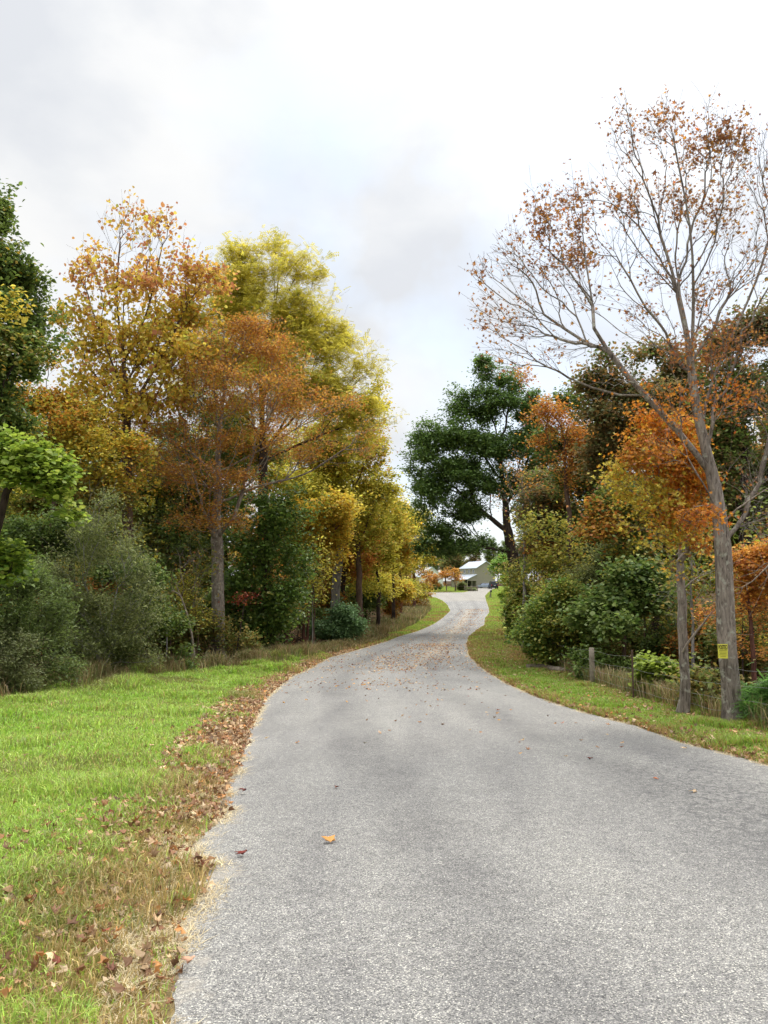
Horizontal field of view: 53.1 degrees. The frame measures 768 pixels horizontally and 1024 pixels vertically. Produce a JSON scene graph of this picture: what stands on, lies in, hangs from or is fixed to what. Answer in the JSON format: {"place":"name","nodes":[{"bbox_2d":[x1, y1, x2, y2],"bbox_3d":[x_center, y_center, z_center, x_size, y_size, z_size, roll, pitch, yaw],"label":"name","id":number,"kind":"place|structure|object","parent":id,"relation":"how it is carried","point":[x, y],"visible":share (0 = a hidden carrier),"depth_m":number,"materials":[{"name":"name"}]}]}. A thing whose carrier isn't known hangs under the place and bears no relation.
{"place":"outdoors","nodes":[
{"label":"outdoors","id":0,"kind":"place"},
{"bbox_2d":[297,605,328,636],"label":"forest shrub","id":1,"kind":"object","parent":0,"point":[318,613],"visible":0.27,"depth_m":45.05,"materials":[{"name":"green plant"}]},
{"bbox_2d":[0,581,767,1023],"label":"ground","id":2,"kind":"structure","parent":0,"point":[170,983],"depth_m":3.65,"materials":[{"name":"green plant"}]},
{"bbox_2d":[0,620,60,693],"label":"grey leaf shrub","id":3,"kind":"object","parent":2,"relation":"on","point":[17,656],"visible":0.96,"depth_m":17.65,"materials":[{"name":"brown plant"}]},
{"bbox_2d":[0,178,80,441],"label":"green tree","id":4,"kind":"object","parent":2,"relation":"on","point":[23,338],"visible":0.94,"depth_m":20.41,"materials":[{"name":"green plant"}]},
{"bbox_2d":[0,552,91,692],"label":"dark shrub","id":5,"kind":"object","parent":2,"relation":"on","point":[26,595],"visible":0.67,"depth_m":18.70,"materials":[{"name":"green plant"}]},
{"bbox_2d":[0,413,93,595],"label":"redbud tree","id":6,"kind":"object","parent":2,"relation":"on","point":[42,470],"visible":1,"depth_m":14.77,"materials":[{"name":"green plant"}]},
{"bbox_2d":[3,484,90,597],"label":"woodland tree","id":7,"kind":"object","parent":2,"relation":"on","point":[20,492],"visible":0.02,"depth_m":36.59,"materials":[{"name":"green plant"}]},
{"bbox_2d":[0,419,158,659],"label":"mottled tree","id":8,"kind":"object","parent":2,"relation":"on","point":[27,501],"visible":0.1,"depth_m":32.56,"materials":[{"name":"brown plant"}]},
{"bbox_2d":[10,337,164,659],"bbox_3d":[-11.187,-0.383,27.227,6.922,11.868,3.989,0,-6,0],"label":"yellow tree","id":9,"kind":"object","parent":2,"relation":"on","point":[74,427],"visible":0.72,"depth_m":26.88,"materials":[{"name":"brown plant"}]},
{"bbox_2d":[15,478,172,671],"bbox_3d":[-8.419,2.095,22.235,4.615,6.513,3.066,0,-6,0],"label":"olive shrub","id":10,"kind":"object","parent":2,"relation":"on","point":[121,637],"visible":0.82,"depth_m":22.10,"materials":[{"name":"green plant"}]},
{"bbox_2d":[76,563,120,607],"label":"forest shrub","id":11,"kind":"object","parent":2,"relation":"on","point":[100,586],"visible":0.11,"depth_m":36.91,"materials":[{"name":"green plant"}]},
{"bbox_2d":[1,501,207,670],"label":"tangled shrub","id":12,"kind":"object","parent":2,"relation":"on","point":[14,526],"visible":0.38,"depth_m":24.18,"materials":[{"name":"green plant"}]},
{"bbox_2d":[71,396,158,640],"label":"woodland tree","id":13,"kind":"object","parent":2,"relation":"on","point":[108,528],"visible":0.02,"depth_m":40.42,"materials":[{"name":"green plant"}]},
{"bbox_2d":[42,186,243,664],"bbox_3d":[-9.348,-3.568,29.753,7.944,18.709,5.173,0,-6,0],"label":"orange tree","id":14,"kind":"object","parent":2,"relation":"on","point":[188,316],"visible":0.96,"depth_m":29.54,"materials":[{"name":"brown plant"}]},
{"bbox_2d":[109,521,180,655],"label":"thin sapling","id":15,"kind":"object","parent":2,"relation":"on","point":[155,556],"visible":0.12,"depth_m":27.24,"materials":[{"name":"green plant"}]},
{"bbox_2d":[91,443,212,649],"bbox_3d":[-11.270,1.461,38.075,7.346,10.717,4.528,0,-6,0],"label":"mottled tree","id":16,"kind":"object","parent":2,"relation":"on","point":[159,546],"visible":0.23,"depth_m":37.81,"materials":[{"name":"green plant"}]},
{"bbox_2d":[117,416,194,561],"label":"woodland tree","id":17,"kind":"object","parent":2,"relation":"on","point":[159,504],"visible":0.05,"depth_m":44.98,"materials":[{"name":"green plant"}]},
{"bbox_2d":[102,590,217,657],"bbox_3d":[-8.312,4.265,28.815,3.914,3.165,3.866,0,-6,-2],"label":"forest shrub","id":18,"kind":"object","parent":2,"relation":"on","point":[183,635],"visible":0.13,"depth_m":29.04,"materials":[{"name":"green plant"}]},
{"bbox_2d":[165,570,195,656],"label":"thin sapling","id":19,"kind":"object","parent":2,"relation":"on","point":[179,601],"visible":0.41,"depth_m":28.86,"materials":[{"name":"green plant"}]},
{"bbox_2d":[148,548,214,657],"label":"bare sapling","id":20,"kind":"object","parent":2,"relation":"on","point":[191,632],"visible":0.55,"depth_m":28.27,"materials":[{"name":"brown plant"}]},
{"bbox_2d":[165,528,226,657],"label":"thin sapling","id":21,"kind":"object","parent":2,"relation":"on","point":[199,561],"visible":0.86,"depth_m":29.39,"materials":[{"name":"green plant"}]},
{"bbox_2d":[175,566,217,655],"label":"thin sapling","id":22,"kind":"object","parent":2,"relation":"on","point":[195,608],"visible":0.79,"depth_m":28.96,"materials":[{"name":"green plant"}]},
{"bbox_2d":[162,593,236,657],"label":"forest shrub","id":23,"kind":"object","parent":2,"relation":"on","point":[215,631],"visible":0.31,"depth_m":30.13,"materials":[{"name":"green plant"}]},
{"bbox_2d":[135,601,268,658],"bbox_3d":[-7.425,4.739,29.494,5.965,2.965,2.940,0,-6,0],"label":"green shrub","id":24,"kind":"object","parent":2,"relation":"on","point":[248,637],"visible":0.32,"depth_m":29.51,"materials":[{"name":"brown plant"}]},
{"bbox_2d":[148,382,257,596],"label":"woodland tree","id":25,"kind":"object","parent":2,"relation":"on","point":[177,537],"visible":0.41,"depth_m":35.80,"materials":[{"name":"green plant"}]},
{"bbox_2d":[189,578,270,651],"bbox_3d":[-6.624,4.432,34.361,4.355,3.970,5.914,3,-7,-30],"label":"forest shrub","id":26,"kind":"object","parent":2,"relation":"on","point":[238,616],"visible":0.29,"depth_m":32.92,"materials":[{"name":"green plant"}]},
{"bbox_2d":[165,419,298,644],"bbox_3d":[-8.019,1.000,40.038,6.806,12.000,5.051,3,-6,-25],"label":"mottled tree","id":27,"kind":"object","parent":2,"relation":"on","point":[272,460],"visible":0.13,"depth_m":39.86,"materials":[{"name":"brown plant"}]},
{"bbox_2d":[217,588,260,655],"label":"sapling","id":28,"kind":"object","parent":2,"relation":"on","point":[241,599],"visible":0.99,"depth_m":29.73,"materials":[{"name":"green plant"}]},
{"bbox_2d":[91,296,400,659],"bbox_3d":[-6.048,-1.539,30.691,13.467,14.940,7.056,0,-6,0],"label":"orange maple","id":29,"kind":"object","parent":2,"relation":"on","point":[213,526],"visible":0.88,"depth_m":30.23,"materials":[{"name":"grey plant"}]},
{"bbox_2d":[204,468,335,649],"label":"understory tree","id":30,"kind":"object","parent":2,"relation":"on","point":[277,523],"visible":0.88,"depth_m":32.91,"materials":[{"name":"green plant"}]},
{"bbox_2d":[153,225,409,642],"bbox_3d":[-4.984,-3.848,37.479,12.496,21.056,6.696,0,-6,0],"label":"locust tree","id":31,"kind":"object","parent":2,"relation":"on","point":[248,295],"visible":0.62,"depth_m":37.31,"materials":[{"name":"yellow plant"}]},
{"bbox_2d":[248,453,334,642],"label":"slender tree","id":32,"kind":"object","parent":2,"relation":"on","point":[309,482],"visible":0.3,"depth_m":43.20,"materials":[{"name":"yellow plant"}]},
{"bbox_2d":[297,547,337,644],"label":"thin sapling","id":33,"kind":"object","parent":2,"relation":"on","point":[329,562],"visible":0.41,"depth_m":37.94,"materials":[{"name":"green plant"}]},
{"bbox_2d":[299,531,341,642],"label":"thin sapling","id":34,"kind":"object","parent":2,"relation":"on","point":[320,587],"visible":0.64,"depth_m":37.91,"materials":[{"name":"green plant"}]},
{"bbox_2d":[273,485,371,644],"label":"yellow sapling","id":35,"kind":"object","parent":2,"relation":"on","point":[336,520],"visible":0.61,"depth_m":40.59,"materials":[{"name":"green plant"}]},
{"bbox_2d":[299,575,353,636],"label":"forest shrub","id":36,"kind":"object","parent":2,"relation":"on","point":[327,604],"visible":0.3,"depth_m":47.51,"materials":[{"name":"green plant"}]},
{"bbox_2d":[270,444,393,628],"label":"mottled tree","id":37,"kind":"object","parent":2,"relation":"on","point":[374,587],"visible":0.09,"depth_m":49.53,"materials":[{"name":"yellow plant"}]},
{"bbox_2d":[301,597,370,641],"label":"green bush","id":38,"kind":"object","parent":2,"relation":"on","point":[344,621],"visible":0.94,"depth_m":41.16,"materials":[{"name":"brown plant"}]},
{"bbox_2d":[295,447,382,615],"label":"pale trunk tree","id":39,"kind":"object","parent":2,"relation":"on","point":[335,594],"visible":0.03,"depth_m":46.73,"materials":[{"name":"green plant"}]},
{"bbox_2d":[277,369,411,634],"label":"yellow maple","id":40,"kind":"object","parent":2,"relation":"on","point":[377,490],"visible":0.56,"depth_m":45.76,"materials":[{"name":"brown plant"}]},
{"bbox_2d":[317,516,389,597],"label":"brown trunk tree","id":41,"kind":"object","parent":2,"relation":"on","point":[352,568],"visible":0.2,"depth_m":48.61,"materials":[{"name":"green plant"}]},
{"bbox_2d":[340,581,389,621],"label":"forest shrub","id":42,"kind":"object","parent":2,"relation":"on","point":[369,605],"visible":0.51,"depth_m":55.23,"materials":[{"name":"green plant"}]},
{"bbox_2d":[346,467,410,626],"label":"roadside tree","id":43,"kind":"object","parent":2,"relation":"on","point":[391,550],"visible":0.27,"depth_m":54.81,"materials":[{"name":"yellow plant"}]},
{"bbox_2d":[0,597,767,730],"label":"tall weeds","id":44,"kind":"object","parent":2,"relation":"on","point":[411,615],"visible":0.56,"depth_m":23.05,"materials":[{"name":"brown plant"}]},
{"bbox_2d":[0,619,767,1023],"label":"leaf litter","id":45,"kind":"object","parent":2,"relation":"on","point":[232,735],"visible":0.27,"depth_m":6.19,"materials":[{"name":"brown plant"}]},
{"bbox_2d":[380,589,414,617],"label":"forest shrub","id":46,"kind":"object","parent":2,"relation":"on","point":[386,610],"visible":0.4,"depth_m":62.37,"materials":[{"name":"brown plant"}]},
{"bbox_2d":[375,496,422,619],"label":"roadside tree","id":47,"kind":"object","parent":2,"relation":"on","point":[406,594],"visible":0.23,"depth_m":60.93,"materials":[{"name":"yellow plant"}]},
{"bbox_2d":[379,494,429,612],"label":"roadside tree","id":48,"kind":"object","parent":2,"relation":"on","point":[412,556],"visible":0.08,"depth_m":71.87,"materials":[{"name":"yellow plant"}]},
{"bbox_2d":[380,565,435,608],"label":"orange bush","id":49,"kind":"object","parent":2,"relation":"on","point":[431,587],"visible":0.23,"depth_m":87.02,"materials":[{"name":"brown plant"}]},
{"bbox_2d":[401,511,440,606],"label":"roadside tree","id":50,"kind":"object","parent":2,"relation":"on","point":[432,560],"visible":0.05,"depth_m":83.70,"materials":[{"name":"yellow plant"}]},
{"bbox_2d":[78,636,767,1023],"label":"straw","id":51,"kind":"object","parent":2,"relation":"on","point":[170,922],"visible":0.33,"depth_m":3.91,"materials":[{"name":"beige plant"}]},
{"bbox_2d":[349,587,518,648],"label":"distant grass","id":52,"kind":"structure","parent":2,"relation":"on","point":[440,608],"depth_m":66.05,"materials":[{"name":"green plant"}]},
{"bbox_2d":[420,567,465,590],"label":"orange yard tree","id":53,"kind":"object","parent":2,"relation":"on","point":[456,576],"visible":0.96,"depth_m":196.91,"materials":[{"name":"brown plant"}]},
{"bbox_2d":[437,552,468,577],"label":"brown yard tree","id":54,"kind":"object","parent":2,"relation":"on","point":[453,563],"visible":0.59,"depth_m":238.45,"materials":[{"name":"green plant"}]},
{"bbox_2d":[450,560,494,587],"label":"house","id":55,"kind":"structure","parent":2,"relation":"on","point":[473,574],"depth_m":227.08,"materials":[{"name":"beige"}]},
{"bbox_2d":[387,352,561,587],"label":"oak tree","id":56,"kind":"object","parent":2,"relation":"on","point":[432,486],"visible":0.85,"depth_m":53.96,"materials":[{"name":"green plant"}]},
{"bbox_2d":[487,552,522,586],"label":"light green tree","id":57,"kind":"object","parent":2,"relation":"on","point":[495,562],"visible":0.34,"depth_m":149.14,"materials":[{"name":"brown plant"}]},
{"bbox_2d":[495,575,528,604],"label":"yellow green shrub","id":58,"kind":"object","parent":2,"relation":"on","point":[505,591],"visible":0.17,"depth_m":99.41,"materials":[{"name":"brown plant"}]},
{"bbox_2d":[495,575,543,638],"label":"roadside shrub","id":59,"kind":"object","parent":2,"relation":"on","point":[507,608],"visible":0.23,"depth_m":45.32,"materials":[{"name":"green plant"}]},
{"bbox_2d":[490,436,553,642],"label":"thin pale tree","id":60,"kind":"object","parent":2,"relation":"on","point":[524,555],"visible":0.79,"depth_m":38.10,"materials":[{"name":"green plant"}]},
{"bbox_2d":[483,501,601,636],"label":"yellow green sapling","id":61,"kind":"object","parent":2,"relation":"on","point":[544,560],"visible":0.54,"depth_m":28.89,"materials":[{"name":"green plant"}]},
{"bbox_2d":[506,463,582,646],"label":"mottled tree","id":62,"kind":"object","parent":2,"relation":"on","point":[538,473],"visible":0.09,"depth_m":44.07,"materials":[{"name":"green plant"}]},
{"bbox_2d":[494,572,598,668],"bbox_3d":[5.588,3.682,25.791,3.819,3.336,3.010,0,-6,0],"label":"vine shrub","id":63,"kind":"object","parent":2,"relation":"on","point":[541,632],"visible":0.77,"depth_m":25.30,"materials":[{"name":"green plant"}]},
{"bbox_2d":[508,478,584,646],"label":"rusty tree","id":64,"kind":"object","parent":2,"relation":"on","point":[541,500],"visible":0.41,"depth_m":37.63,"materials":[{"name":"brown plant"}]},
{"bbox_2d":[510,362,600,579],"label":"orange branch tree","id":65,"kind":"object","parent":2,"relation":"on","point":[551,417],"visible":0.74,"depth_m":33.34,"materials":[{"name":"brown plant"}]},
{"bbox_2d":[519,378,627,568],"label":"mottled tree","id":66,"kind":"object","parent":2,"relation":"on","point":[572,398],"visible":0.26,"depth_m":36.09,"materials":[{"name":"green plant"}]},
{"bbox_2d":[549,637,648,678],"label":"hollow shrub","id":67,"kind":"object","parent":2,"relation":"on","point":[601,658],"visible":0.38,"depth_m":21.49,"materials":[{"name":"green plant"}]},
{"bbox_2d":[560,534,653,638],"bbox_3d":[7.865,3.160,26.824,3.496,5.014,2.567,0,-6,0],"label":"grey green shrub","id":68,"kind":"object","parent":2,"relation":"on","point":[588,574],"visible":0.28,"depth_m":26.71,"materials":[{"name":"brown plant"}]},
{"bbox_2d":[585,633,637,662],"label":"forest shrub","id":69,"kind":"object","parent":2,"relation":"on","point":[616,647],"visible":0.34,"depth_m":25.86,"materials":[{"name":"green plant"}]},
{"bbox_2d":[459,82,767,721],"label":"bare maple","id":70,"kind":"object","parent":2,"relation":"on","point":[722,535],"visible":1,"depth_m":12.89,"materials":[{"name":"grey plant"}]},
{"bbox_2d":[718,644,727,657],"bbox_3d":[5.356,2.200,12.135,0.149,0.225,0.030,-1,-6,12],"label":"warning sign","id":71,"kind":"object","parent":70,"relation":"attached to","point":[722,650],"visible":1,"depth_m":12.13,"materials":[{"name":"yellow paper"}]},
{"bbox_2d":[702,552,767,614],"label":"dead branch","id":72,"kind":"object","parent":70,"relation":"attached to","point":[765,568],"visible":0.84,"depth_m":12.71,"materials":[{"name":"grey wood"}]},
{"bbox_2d":[725,473,767,536],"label":"dead branch","id":73,"kind":"object","parent":70,"relation":"attached to","point":[739,507],"visible":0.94,"depth_m":12.32,"materials":[{"name":"grey wood"}]},
{"bbox_2d":[555,551,686,659],"bbox_3d":[7.285,3.104,22.571,4.011,3.936,3.056,2,-6,-20],"label":"round leaf shrub","id":74,"kind":"object","parent":2,"relation":"on","point":[628,591],"visible":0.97,"depth_m":22.35,"materials":[{"name":"green plant"}]},
{"bbox_2d":[557,336,688,661],"bbox_3d":[8.659,-0.259,27.199,4.889,11.935,3.392,0,-6,0],"label":"brown green tree","id":75,"kind":"object","parent":2,"relation":"on","point":[605,416],"visible":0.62,"depth_m":27.13,"materials":[{"name":"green plant"}]},
{"bbox_2d":[591,526,688,654],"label":"thin sapling","id":76,"kind":"object","parent":2,"relation":"on","point":[644,651],"visible":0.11,"depth_m":24.45,"materials":[{"name":"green plant"}]},
{"bbox_2d":[594,461,687,654],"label":"woodland tree","id":77,"kind":"object","parent":2,"relation":"on","point":[648,522],"visible":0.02,"depth_m":34.31,"materials":[{"name":"orange plant"}]},
{"bbox_2d":[626,617,660,660],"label":"forest shrub","id":78,"kind":"object","parent":2,"relation":"on","point":[633,643],"visible":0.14,"depth_m":27.48,"materials":[{"name":"green plant"}]},
{"bbox_2d":[627,649,679,694],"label":"redbud sapling","id":79,"kind":"object","parent":2,"relation":"on","point":[651,666],"visible":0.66,"depth_m":16.61,"materials":[{"name":"green plant"}]},
{"bbox_2d":[550,641,767,717],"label":"wire fence","id":80,"kind":"object","parent":2,"relation":"on","point":[591,663],"visible":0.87,"depth_m":17.77,"materials":[{"name":"grey wood"}]},
{"bbox_2d":[587,400,732,713],"bbox_3d":[4.765,0.760,13.132,2.805,5.680,1.701,4,-7,-32],"label":"young maple","id":81,"kind":"object","parent":2,"relation":"on","point":[691,482],"visible":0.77,"depth_m":13.18,"materials":[{"name":"orange plant"}]},
{"bbox_2d":[681,585,746,651],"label":"dead branch","id":82,"kind":"object","parent":81,"relation":"attached to","point":[693,635],"visible":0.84,"depth_m":13.58,"materials":[{"name":"grey wood"}]},
{"bbox_2d":[564,471,767,656],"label":"green tree","id":83,"kind":"object","parent":2,"relation":"on","point":[600,519],"visible":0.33,"depth_m":24.73,"materials":[{"name":"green plant"}]},
{"bbox_2d":[629,616,713,666],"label":"forest shrub","id":84,"kind":"object","parent":2,"relation":"on","point":[653,643],"visible":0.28,"depth_m":24.02,"materials":[{"name":"green plant"}]},
{"bbox_2d":[628,604,715,668],"bbox_3d":[10.244,4.520,26.847,3.202,2.919,4.348,5,-7,-39],"label":"forest shrub","id":85,"kind":"object","parent":2,"relation":"on","point":[688,616],"visible":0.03,"depth_m":26.21,"materials":[{"name":"green plant"}]},
{"bbox_2d":[646,583,700,648],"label":"thin sapling","id":86,"kind":"object","parent":2,"relation":"on","point":[667,628],"visible":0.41,"depth_m":24.11,"materials":[{"name":"green plant"}]},
{"bbox_2d":[624,332,725,569],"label":"mottled tree","id":87,"kind":"object","parent":2,"relation":"on","point":[665,371],"visible":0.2,"depth_m":30.27,"materials":[{"name":"brown plant"}]},
{"bbox_2d":[628,475,739,674],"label":"thin sapling","id":88,"kind":"object","parent":2,"relation":"on","point":[689,597],"visible":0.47,"depth_m":18.47,"materials":[{"name":"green plant"}]},
{"bbox_2d":[656,615,716,671],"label":"forest shrub","id":89,"kind":"object","parent":2,"relation":"on","point":[675,646],"visible":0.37,"depth_m":23.18,"materials":[{"name":"green plant"}]},
{"bbox_2d":[654,647,755,709],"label":"leafy undergrowth","id":90,"kind":"object","parent":2,"relation":"on","point":[702,683],"visible":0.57,"depth_m":14.15,"materials":[{"name":"green plant"}]},
{"bbox_2d":[661,277,767,680],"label":"brown green tree","id":91,"kind":"object","parent":2,"relation":"on","point":[740,441],"visible":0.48,"depth_m":23.96,"materials":[{"name":"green plant"}]},
{"bbox_2d":[694,552,737,600],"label":"woodland tree","id":92,"kind":"object","parent":2,"relation":"on","point":[713,589],"visible":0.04,"depth_m":54.74,"materials":[{"name":"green plant"}]},
{"bbox_2d":[690,536,767,688],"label":"orange sapling","id":93,"kind":"object","parent":2,"relation":"on","point":[747,594],"visible":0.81,"depth_m":15.31,"materials":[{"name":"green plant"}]},
{"bbox_2d":[695,606,767,688],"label":"forest shrub","id":94,"kind":"object","parent":2,"relation":"on","point":[713,637],"visible":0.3,"depth_m":21.93,"materials":[{"name":"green plant"}]},
{"bbox_2d":[705,362,767,634],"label":"woodland tree","id":95,"kind":"object","parent":2,"relation":"on","point":[761,436],"visible":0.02,"depth_m":27.10,"materials":[{"name":"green plant"}]},
{"bbox_2d":[711,571,767,684],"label":"thin sapling","id":96,"kind":"object","parent":2,"relation":"on","point":[743,637],"visible":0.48,"depth_m":17.82,"materials":[{"name":"orange plant"}]},
{"bbox_2d":[711,598,767,661],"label":"thin sapling","id":97,"kind":"object","parent":2,"relation":"on","point":[760,623],"visible":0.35,"depth_m":18.33,"materials":[{"name":"orange plant"}]},
{"bbox_2d":[729,662,767,723],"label":"fern shrub","id":98,"kind":"object","parent":2,"relation":"on","point":[749,690],"visible":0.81,"depth_m":12.03,"materials":[{"name":"green plant"}]},
{"bbox_2d":[730,488,767,615],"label":"thin sapling","id":99,"kind":"object","parent":2,"relation":"on","point":[745,531],"visible":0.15,"depth_m":19.93,"materials":[{"name":"orange plant"}]},
{"bbox_2d":[733,495,767,628],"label":"thin sapling","id":100,"kind":"object","parent":2,"relation":"on","point":[766,532],"visible":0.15,"depth_m":17.18,"materials":[{"name":"orange plant"}]},
{"bbox_2d":[0,0,767,580],"label":"sky","id":101,"kind":"structure","parent":0,"point":[396,138],"materials":[{"name":"white"}]},
{"bbox_2d":[171,588,767,1023],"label":"road","id":102,"kind":"structure","parent":0,"point":[471,864],"depth_m":4.82,"materials":[{"name":"grey asphalt"}]},
{"bbox_2d":[466,625,767,764],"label":"verge grass","id":103,"kind":"structure","parent":0,"point":[537,680],"depth_m":14.87,"materials":[{"name":"green plant"}]},
{"bbox_2d":[734,582,767,667],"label":"thin sapling","id":104,"kind":"object","parent":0,"point":[759,636],"visible":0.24,"depth_m":21.04,"materials":[{"name":"orange plant"}]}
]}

